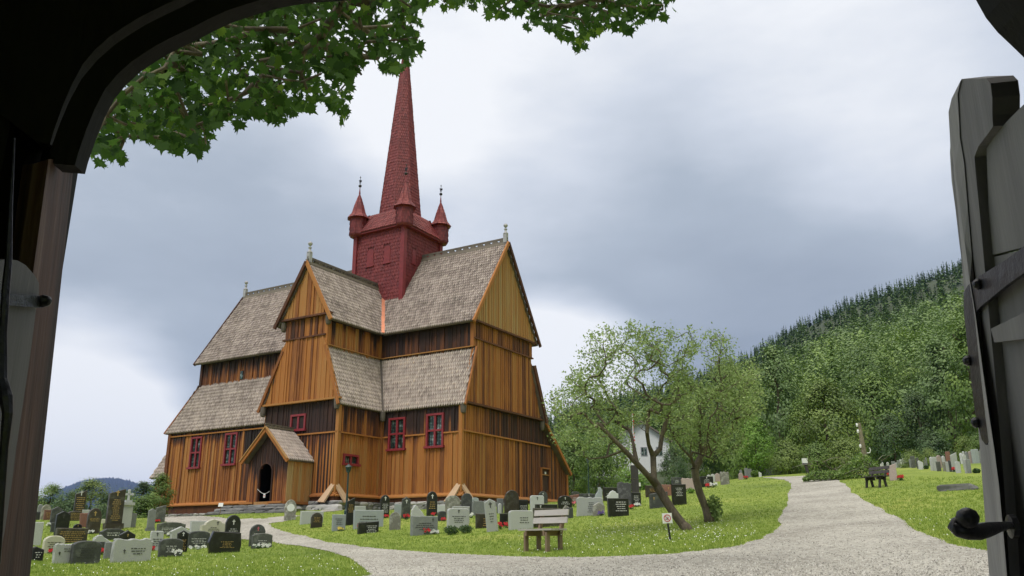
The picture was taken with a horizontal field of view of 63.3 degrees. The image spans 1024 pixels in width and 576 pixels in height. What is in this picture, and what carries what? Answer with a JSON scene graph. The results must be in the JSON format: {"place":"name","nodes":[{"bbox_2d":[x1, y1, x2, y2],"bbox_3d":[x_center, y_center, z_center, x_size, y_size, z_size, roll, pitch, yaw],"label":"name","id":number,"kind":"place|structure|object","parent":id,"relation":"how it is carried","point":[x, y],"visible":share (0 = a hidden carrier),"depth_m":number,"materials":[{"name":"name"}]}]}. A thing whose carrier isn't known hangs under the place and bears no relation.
{"place":"outdoors","nodes":[
{"label":"outdoors","id":0,"kind":"place"},
{"bbox_2d":[38,477,154,511],"bbox_3d":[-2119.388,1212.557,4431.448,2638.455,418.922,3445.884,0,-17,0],"label":"mountain","id":1,"kind":"structure","parent":0,"point":[121,483],"depth_m":4290.05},
{"bbox_2d":[30,463,986,575],"bbox_3d":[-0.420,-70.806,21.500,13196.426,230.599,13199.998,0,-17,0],"label":"ground","id":2,"kind":"structure","parent":0,"point":[916,473],"depth_m":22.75,"materials":[{"name":"green plant"}]},
{"bbox_2d":[33,522,43,545],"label":"gravestone","id":3,"kind":"object","parent":2,"relation":"on","point":[39,526],"visible":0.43,"depth_m":23.92,"materials":[{"name":"grey stone"}]},
{"bbox_2d":[37,482,67,511],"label":"tree","id":4,"kind":"object","parent":2,"relation":"on","point":[52,490],"visible":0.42,"depth_m":44.37,"materials":[{"name":"green plant"}]},
{"bbox_2d":[42,536,64,552],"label":"gravestone","id":5,"kind":"object","parent":2,"relation":"on","point":[49,542],"visible":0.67,"depth_m":20.29,"materials":[{"name":"beige stone"}]},
{"bbox_2d":[53,511,70,535],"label":"gravestone","id":6,"kind":"object","parent":2,"relation":"on","point":[62,520],"visible":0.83,"depth_m":27.63,"materials":[{"name":"black stone"}]},
{"bbox_2d":[52,543,71,563],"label":"gravestone","id":7,"kind":"object","parent":2,"relation":"on","point":[61,553],"visible":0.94,"depth_m":16.96,"materials":[{"name":"grey stone"}]},
{"bbox_2d":[45,488,90,511],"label":"tree","id":8,"kind":"object","parent":2,"relation":"on","point":[66,506],"visible":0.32,"depth_m":41.78,"materials":[{"name":"green plant"}]},
{"bbox_2d":[55,528,87,542],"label":"gravestone","id":9,"kind":"object","parent":2,"relation":"on","point":[71,535],"visible":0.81,"depth_m":25.03,"materials":[{"name":"brown stone"}]},
{"bbox_2d":[73,490,86,511],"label":"gravestone","id":10,"kind":"object","parent":2,"relation":"on","point":[80,501],"visible":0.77,"depth_m":35.11,"materials":[{"name":"brown stone"}]},
{"bbox_2d":[69,541,101,563],"bbox_3d":[-8.824,5.496,17.202,0.147,0.508,0.569,-16,-23,40],"label":"gravestone","id":11,"kind":"object","parent":2,"relation":"on","point":[86,552],"visible":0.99,"depth_m":17.14,"materials":[{"name":"grey stone"}]},
{"bbox_2d":[71,477,116,509],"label":"tree","id":12,"kind":"object","parent":2,"relation":"on","point":[93,486],"visible":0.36,"depth_m":46.09,"materials":[{"name":"green plant"}]},
{"bbox_2d":[86,508,101,533],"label":"gravestone","id":13,"kind":"object","parent":2,"relation":"on","point":[94,517],"visible":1,"depth_m":28.44,"materials":[{"name":"grey stone"}]},
{"bbox_2d":[86,493,107,518],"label":"tree","id":14,"kind":"object","parent":2,"relation":"on","point":[103,508],"visible":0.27,"depth_m":42.47,"materials":[{"name":"green plant"}]},
{"bbox_2d":[99,529,124,539],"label":"gravestone","id":15,"kind":"object","parent":2,"relation":"on","point":[111,534],"visible":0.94,"depth_m":26.36,"materials":[{"name":"grey stone"}]},
{"bbox_2d":[102,489,125,528],"bbox_3d":[-14.598,8.150,30.564,0.650,1.488,0.272,16,-25,-42],"label":"gravestone","id":16,"kind":"object","parent":2,"relation":"on","point":[115,510],"visible":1,"depth_m":30.48,"materials":[{"name":"brown stone"}]},
{"bbox_2d":[122,489,134,527],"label":"gravestone","id":17,"kind":"object","parent":2,"relation":"on","point":[127,511],"visible":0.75,"depth_m":31.27,"materials":[{"name":"grey stone"}]},
{"bbox_2d":[110,538,152,562],"bbox_3d":[-8.221,5.686,17.955,0.827,0.536,0.180,15,-24,-41],"label":"gravestone","id":18,"kind":"object","parent":2,"relation":"on","point":[129,550],"visible":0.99,"depth_m":17.88,"materials":[{"name":"grey stone"}]},
{"bbox_2d":[131,480,163,513],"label":"tree","id":19,"kind":"object","parent":2,"relation":"on","point":[142,486],"visible":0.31,"depth_m":48.06,"materials":[{"name":"green plant"}]},
{"bbox_2d":[132,492,165,517],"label":"tree","id":20,"kind":"object","parent":2,"relation":"on","point":[140,503],"visible":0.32,"depth_m":43.41,"materials":[{"name":"green plant"}]},
{"bbox_2d":[145,509,155,530],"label":"gravestone","id":21,"kind":"object","parent":2,"relation":"on","point":[150,526],"visible":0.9,"depth_m":29.96,"materials":[{"name":"grey stone"}]},
{"bbox_2d":[150,531,163,549],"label":"gravestone","id":22,"kind":"object","parent":2,"relation":"on","point":[156,537],"visible":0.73,"depth_m":22.46,"materials":[{"name":"grey stone"}]},
{"bbox_2d":[143,471,177,516],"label":"tree","id":23,"kind":"object","parent":2,"relation":"on","point":[160,489],"visible":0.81,"depth_m":44.77,"materials":[{"name":"green plant"}]},
{"bbox_2d":[157,538,182,556],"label":"gravestone","id":24,"kind":"object","parent":2,"relation":"on","point":[166,546],"visible":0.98,"depth_m":19.34,"materials":[{"name":"grey stone"}]},
{"bbox_2d":[156,522,185,534],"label":"gravestone","id":25,"kind":"object","parent":2,"relation":"on","point":[166,527],"visible":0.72,"depth_m":28.42,"materials":[{"name":"grey stone"}]},
{"bbox_2d":[188,531,209,546],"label":"gravestone","id":26,"kind":"object","parent":2,"relation":"on","point":[200,538],"visible":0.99,"depth_m":23.66,"materials":[{"name":"grey stone"}]},
{"bbox_2d":[200,519,224,534],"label":"gravestone","id":27,"kind":"object","parent":2,"relation":"on","point":[209,526],"visible":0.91,"depth_m":25.87,"materials":[{"name":"beige stone"}]},
{"bbox_2d":[207,531,240,553],"bbox_3d":[-7.242,6.420,20.914,0.818,0.570,0.178,11,-20,-32],"label":"gravestone","id":28,"kind":"object","parent":2,"relation":"on","point":[222,542],"visible":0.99,"depth_m":20.84,"materials":[{"name":"black stone"}]},
{"bbox_2d":[225,515,240,532],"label":"gravestone","id":29,"kind":"object","parent":2,"relation":"on","point":[232,523],"visible":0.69,"depth_m":25.21,"materials":[{"name":"black stone"}]},
{"bbox_2d":[251,533,272,547],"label":"gravestone","id":30,"kind":"object","parent":2,"relation":"on","point":[260,538],"visible":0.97,"depth_m":23.07,"materials":[{"name":"grey stone"}]},
{"bbox_2d":[284,500,296,519],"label":"gravestone","id":31,"kind":"object","parent":2,"relation":"on","point":[290,508],"visible":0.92,"depth_m":33.00,"materials":[{"name":"stone"}]},
{"bbox_2d":[300,511,323,524],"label":"gravestone","id":32,"kind":"object","parent":2,"relation":"on","point":[305,517],"visible":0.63,"depth_m":29.99,"materials":[{"name":"grey stone"}]},
{"bbox_2d":[310,512,322,527],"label":"gravestone","id":33,"kind":"object","parent":2,"relation":"on","point":[316,519],"visible":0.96,"depth_m":28.03,"materials":[{"name":"brown stone"}]},
{"bbox_2d":[332,514,345,530],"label":"gravestone","id":34,"kind":"object","parent":2,"relation":"on","point":[339,520],"visible":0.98,"depth_m":26.66,"materials":[{"name":"grey stone"}]},
{"bbox_2d":[346,498,354,525],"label":"gravestone","id":35,"kind":"object","parent":2,"relation":"on","point":[350,507],"visible":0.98,"depth_m":28.25,"materials":[{"name":"black stone"}]},
{"bbox_2d":[149,60,571,516],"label":"stave church","id":36,"kind":"structure","parent":2,"relation":"on","point":[394,364],"depth_m":44.65,"materials":[{"name":"brown wood"}]},
{"bbox_2d":[186,436,202,468],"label":"window","id":37,"kind":"structure","parent":36,"relation":"in","point":[194,462],"depth_m":50.12,"materials":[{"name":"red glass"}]},
{"bbox_2d":[220,432,237,465],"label":"window","id":38,"kind":"structure","parent":36,"relation":"in","point":[231,439],"depth_m":48.69,"materials":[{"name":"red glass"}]},
{"bbox_2d":[290,413,306,431],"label":"window","id":39,"kind":"structure","parent":36,"relation":"in","point":[304,414],"depth_m":41.83,"materials":[{"name":"red wood"}]},
{"bbox_2d":[342,453,360,466],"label":"window","id":40,"kind":"structure","parent":36,"relation":"in","point":[353,460],"depth_m":40.90,"materials":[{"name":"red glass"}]},
{"bbox_2d":[385,417,405,451],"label":"window","id":41,"kind":"structure","parent":36,"relation":"in","point":[396,426],"depth_m":42.76,"materials":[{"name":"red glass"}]},
{"bbox_2d":[423,412,444,448],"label":"window","id":42,"kind":"structure","parent":36,"relation":"in","point":[434,438],"depth_m":41.60,"materials":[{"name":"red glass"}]},
{"bbox_2d":[540,467,550,491],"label":"gable door","id":43,"kind":"structure","parent":36,"relation":"in","point":[545,482],"depth_m":47.30,"materials":[{"name":"brown wood"}]},
{"bbox_2d":[357,521,378,533],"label":"gravestone","id":44,"kind":"object","parent":2,"relation":"on","point":[367,527],"visible":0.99,"depth_m":24.66,"materials":[{"name":"black stone"}]},
{"bbox_2d":[353,510,383,528],"bbox_3d":[-4.665,7.531,26.990,0.976,0.603,0.178,7,-19,-24],"label":"gravestone","id":45,"kind":"object","parent":2,"relation":"on","point":[360,516],"visible":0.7,"depth_m":26.93,"materials":[{"name":"grey stone"}]},
{"bbox_2d":[90,0,676,168],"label":"maple tree","id":46,"kind":"object","parent":2,"relation":"on","point":[172,125],"visible":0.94,"depth_m":7.78,"materials":[{"name":"green plant"}]},
{"bbox_2d":[380,495,389,514],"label":"gravestone","id":47,"kind":"object","parent":2,"relation":"on","point":[384,502],"visible":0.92,"depth_m":32.95,"materials":[{"name":"black stone"}]},
{"bbox_2d":[389,512,400,529],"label":"gravestone","id":48,"kind":"object","parent":2,"relation":"on","point":[395,520],"visible":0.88,"depth_m":25.49,"materials":[{"name":"stone"}]},
{"bbox_2d":[401,497,410,518],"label":"gravestone","id":49,"kind":"object","parent":2,"relation":"on","point":[406,505],"visible":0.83,"depth_m":31.06,"materials":[{"name":"grey stone"}]},
{"bbox_2d":[410,516,437,535],"bbox_3d":[-2.514,6.821,23.763,0.792,0.563,0.180,8,-19,-27],"label":"gravestone","id":50,"kind":"object","parent":2,"relation":"on","point":[418,524],"visible":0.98,"depth_m":23.67,"materials":[{"name":"grey stone"}]},
{"bbox_2d":[426,491,436,515],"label":"gravestone","id":51,"kind":"object","parent":2,"relation":"on","point":[431,507],"visible":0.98,"depth_m":32.27,"materials":[{"name":"black stone"}]},
{"bbox_2d":[445,495,459,512],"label":"gravestone","id":52,"kind":"object","parent":2,"relation":"on","point":[451,501],"visible":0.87,"depth_m":33.57,"materials":[{"name":"stone"}]},
{"bbox_2d":[447,508,468,527],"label":"gravestone","id":53,"kind":"object","parent":2,"relation":"on","point":[457,517],"visible":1,"depth_m":25.56,"materials":[{"name":"grey stone"}]},
{"bbox_2d":[472,500,485,515],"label":"gravestone","id":54,"kind":"object","parent":2,"relation":"on","point":[477,507],"visible":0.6,"depth_m":31.17,"materials":[{"name":"grey stone"}]},
{"bbox_2d":[484,499,497,531],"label":"gravestone","id":55,"kind":"object","parent":2,"relation":"on","point":[490,515],"visible":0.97,"depth_m":23.73,"materials":[{"name":"grey stone"}]},
{"bbox_2d":[504,490,518,512],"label":"gravestone","id":56,"kind":"object","parent":2,"relation":"on","point":[511,499],"visible":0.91,"depth_m":31.87,"materials":[{"name":"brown stone"}]},
{"bbox_2d":[0,0,1023,575],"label":"gateway","id":57,"kind":"object","parent":2,"relation":"on","point":[70,70],"visible":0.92,"depth_m":1.68,"materials":[{"name":"black wood"}]},
{"bbox_2d":[0,138,14,563],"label":"iron rod","id":58,"kind":"object","parent":57,"relation":"hanging from","point":[6,400],"visible":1,"depth_m":1.14,"materials":[{"name":"black metal"}]},
{"bbox_2d":[0,259,51,541],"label":"gate leaf","id":59,"kind":"object","parent":57,"relation":"attached to","point":[26,301],"visible":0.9,"depth_m":1.34,"materials":[{"name":"grey wood"}]},
{"bbox_2d":[947,75,1023,575],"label":"gate leaf","id":60,"kind":"object","parent":57,"relation":"attached to","point":[986,121],"visible":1,"depth_m":2.58,"materials":[{"name":"grey wood"}]},
{"bbox_2d":[508,510,532,529],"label":"gravestone","id":61,"kind":"object","parent":2,"relation":"on","point":[520,519],"visible":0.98,"depth_m":23.96,"materials":[{"name":"grey stone"}]},
{"bbox_2d":[518,509,568,551],"bbox_3d":[0.651,4.848,16.581,0.566,0.824,0.970,14,-22,-40],"label":"bench","id":62,"kind":"object","parent":2,"relation":"on","point":[539,532],"visible":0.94,"depth_m":16.58,"materials":[{"name":"grey wood"}]},
{"bbox_2d":[533,508,560,527],"bbox_3d":[1.038,6.770,24.415,0.844,0.575,0.178,4,-18,-15],"label":"gravestone","id":63,"kind":"object","parent":2,"relation":"on","point":[548,524],"visible":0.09,"depth_m":24.34,"materials":[{"name":"grey stone"}]},
{"bbox_2d":[558,425,592,494],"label":"tree","id":64,"kind":"object","parent":2,"relation":"on","point":[575,466],"visible":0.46,"depth_m":60.24,"materials":[{"name":"green plant"}]},
{"bbox_2d":[576,497,602,515],"bbox_3d":[2.717,7.642,29.004,0.959,0.675,0.178,3,-17,-10],"label":"gravestone","id":65,"kind":"object","parent":2,"relation":"on","point":[584,506],"visible":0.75,"depth_m":28.92,"materials":[{"name":"grey stone"}]},
{"bbox_2d":[578,439,620,494],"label":"tree","id":66,"kind":"object","parent":2,"relation":"on","point":[598,465],"visible":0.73,"depth_m":58.31,"materials":[{"name":"green plant"}]},
{"bbox_2d":[607,498,628,516],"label":"gravestone","id":67,"kind":"object","parent":2,"relation":"on","point":[617,506],"visible":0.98,"depth_m":27.39,"materials":[{"name":"black stone"}]},
{"bbox_2d":[540,318,705,529],"bbox_3d":[2.911,3.311,20.702,4.414,5.594,3.441,0,-17,0],"label":"fruit tree","id":68,"kind":"object","parent":2,"relation":"on","point":[668,403],"visible":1,"depth_m":20.59,"materials":[{"name":"green plant"}]},
{"bbox_2d":[617,482,630,504],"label":"gravestone","id":69,"kind":"object","parent":2,"relation":"on","point":[623,490],"visible":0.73,"depth_m":32.36,"materials":[{"name":"stone"}]},
{"bbox_2d":[611,467,649,490],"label":"bush","id":70,"kind":"object","parent":2,"relation":"on","point":[642,481],"visible":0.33,"depth_m":59.44,"materials":[{"name":"green plant"}]},
{"bbox_2d":[597,421,672,478],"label":"white house","id":71,"kind":"structure","parent":2,"relation":"on","point":[643,454],"depth_m":115.17,"materials":[{"name":"paint"}]},
{"bbox_2d":[631,463,638,491],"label":"gravestone","id":72,"kind":"object","parent":2,"relation":"on","point":[634,481],"visible":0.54,"depth_m":41.88,"materials":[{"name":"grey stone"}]},
{"bbox_2d":[649,492,667,508],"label":"gravestone","id":73,"kind":"object","parent":2,"relation":"on","point":[655,501],"visible":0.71,"depth_m":29.82,"materials":[{"name":"grey stone"}]},
{"bbox_2d":[657,445,690,484],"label":"tree","id":74,"kind":"object","parent":2,"relation":"on","point":[666,464],"visible":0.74,"depth_m":57.51,"materials":[{"name":"green plant"}]},
{"bbox_2d":[671,484,686,505],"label":"gravestone","id":75,"kind":"object","parent":2,"relation":"on","point":[678,493],"visible":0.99,"depth_m":30.35,"materials":[{"name":"black stone"}]},
{"bbox_2d":[668,403,717,478],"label":"tree","id":76,"kind":"object","parent":2,"relation":"on","point":[703,473],"visible":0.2,"depth_m":63.15,"materials":[{"name":"green plant"}]},
{"bbox_2d":[689,387,733,474],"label":"tree","id":77,"kind":"object","parent":2,"relation":"on","point":[710,466],"visible":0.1,"depth_m":64.31,"materials":[{"name":"green plant"}]},
{"bbox_2d":[655,322,769,521],"bbox_3d":[5.488,3.539,22.168,3.374,5.488,3.494,0,-17,0],"label":"fruit tree","id":78,"kind":"object","parent":2,"relation":"on","point":[705,448],"visible":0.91,"depth_m":21.96,"materials":[{"name":"green plant"}]},
{"bbox_2d":[707,494,722,520],"bbox_3d":[5.289,5.764,21.750,0.498,0.728,0.412,0,-17,0],"label":"shrub","id":79,"kind":"object","parent":2,"relation":"on","point":[714,505],"visible":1,"depth_m":21.67,"materials":[{"name":"green plant"}]},
{"bbox_2d":[713,421,755,479],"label":"tree","id":80,"kind":"object","parent":2,"relation":"on","point":[740,463],"visible":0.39,"depth_m":58.27,"materials":[{"name":"green plant"}]},
{"bbox_2d":[711,347,766,475],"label":"tree","id":81,"kind":"object","parent":2,"relation":"on","point":[722,366],"visible":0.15,"depth_m":67.51,"materials":[{"name":"green plant"}]},
{"bbox_2d":[729,416,779,476],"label":"tree","id":82,"kind":"object","parent":2,"relation":"on","point":[757,458],"visible":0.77,"depth_m":58.12,"materials":[{"name":"green plant"}]},
{"bbox_2d":[748,339,808,475],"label":"tree","id":83,"kind":"object","parent":2,"relation":"on","point":[776,369],"visible":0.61,"depth_m":72.56,"materials":[{"name":"green plant"}]},
{"bbox_2d":[762,437,808,474],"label":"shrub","id":84,"kind":"object","parent":2,"relation":"on","point":[786,466],"visible":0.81,"depth_m":55.55,"materials":[{"name":"green plant"}]},
{"bbox_2d":[782,395,827,471],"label":"tree","id":85,"kind":"object","parent":2,"relation":"on","point":[795,436],"visible":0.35,"depth_m":69.25,"materials":[{"name":"green plant"}]},
{"bbox_2d":[797,442,840,473],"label":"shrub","id":86,"kind":"object","parent":2,"relation":"on","point":[815,453],"visible":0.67,"depth_m":53.13,"materials":[{"name":"green plant"}]},
{"bbox_2d":[787,374,874,469],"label":"tree","id":87,"kind":"object","parent":2,"relation":"on","point":[818,394],"visible":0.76,"depth_m":64.88,"materials":[{"name":"green plant"}]},
{"bbox_2d":[819,432,867,470],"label":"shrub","id":88,"kind":"object","parent":2,"relation":"on","point":[842,446],"visible":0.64,"depth_m":51.90,"materials":[{"name":"green plant"}]},
{"bbox_2d":[796,451,894,481],"bbox_3d":[14.700,7.950,36.836,4.303,1.767,3.412,-7,-18,20],"label":"hedge","id":89,"kind":"object","parent":2,"relation":"on","point":[844,471],"visible":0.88,"depth_m":36.56,"materials":[{"name":"green plant"}]},
{"bbox_2d":[856,423,870,469],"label":"weathered pole","id":90,"kind":"object","parent":2,"relation":"on","point":[862,442],"visible":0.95,"depth_m":47.39,"materials":[{"name":"grey wood"}]},
{"bbox_2d":[861,466,888,487],"bbox_3d":[12.933,6.728,29.492,0.519,0.767,0.938,6,-18,-21],"label":"bench","id":91,"kind":"object","parent":2,"relation":"on","point":[872,472],"visible":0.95,"depth_m":29.55,"materials":[{"name":"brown wood"}]},
{"bbox_2d":[835,366,916,466],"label":"tree","id":92,"kind":"object","parent":2,"relation":"on","point":[868,385],"visible":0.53,"depth_m":70.80,"materials":[{"name":"green plant"}]},
{"bbox_2d":[865,410,921,465],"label":"tree","id":93,"kind":"object","parent":2,"relation":"on","point":[888,449],"visible":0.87,"depth_m":59.32,"materials":[{"name":"green plant"}]},
{"bbox_2d":[897,447,925,467],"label":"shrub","id":94,"kind":"object","parent":2,"relation":"on","point":[907,457],"visible":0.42,"depth_m":46.05,"materials":[{"name":"green plant"}]},
{"bbox_2d":[888,386,955,452],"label":"tree","id":95,"kind":"object","parent":2,"relation":"on","point":[915,415],"visible":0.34,"depth_m":71.55,"materials":[{"name":"green plant"}]},
{"bbox_2d":[904,428,959,465],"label":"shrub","id":96,"kind":"object","parent":2,"relation":"on","point":[933,442],"visible":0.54,"depth_m":57.96,"materials":[{"name":"green plant"}]},
{"bbox_2d":[906,331,978,460],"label":"tree","id":97,"kind":"object","parent":2,"relation":"on","point":[938,372],"visible":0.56,"depth_m":69.25,"materials":[{"name":"green plant"}]},
{"bbox_2d":[935,315,978,440],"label":"tree","id":98,"kind":"object","parent":2,"relation":"on","point":[962,394],"visible":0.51,"depth_m":63.33,"materials":[{"name":"green plant"}]},
{"bbox_2d":[936,483,977,490],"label":"stone slab","id":99,"kind":"structure","parent":2,"relation":"on","point":[956,487],"depth_m":23.19,"materials":[{"name":"grey stone"}]},
{"bbox_2d":[953,434,977,463],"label":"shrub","id":100,"kind":"object","parent":2,"relation":"on","point":[963,442],"visible":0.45,"depth_m":48.69,"materials":[{"name":"green plant"}]},
{"bbox_2d":[38,0,1023,497],"label":"sky","id":101,"kind":"structure","parent":0,"point":[747,168],"materials":[{"name":"grey"}]},
{"bbox_2d":[165,476,988,575],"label":"gravel path","id":102,"kind":"structure","parent":0,"point":[825,494],"depth_m":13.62,"materials":[{"name":"grey gravel"}]},
{"bbox_2d":[553,251,1016,494],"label":"hillside","id":103,"kind":"structure","parent":0,"point":[823,327],"depth_m":370.86,"materials":[{"name":"green plant"}]},
{"bbox_2d":[551,278,968,484],"bbox_3d":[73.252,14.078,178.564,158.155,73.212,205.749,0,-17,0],"label":"leafy forest","id":104,"kind":"object","parent":103,"relation":"on","point":[808,346],"visible":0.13,"depth_m":104.97,"materials":[{"name":"green plant"}]},
{"bbox_2d":[547,251,1015,487],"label":"spruce forest","id":105,"kind":"object","parent":103,"relation":"on","point":[875,299],"visible":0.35,"depth_m":368.74,"materials":[{"name":"green plant"}]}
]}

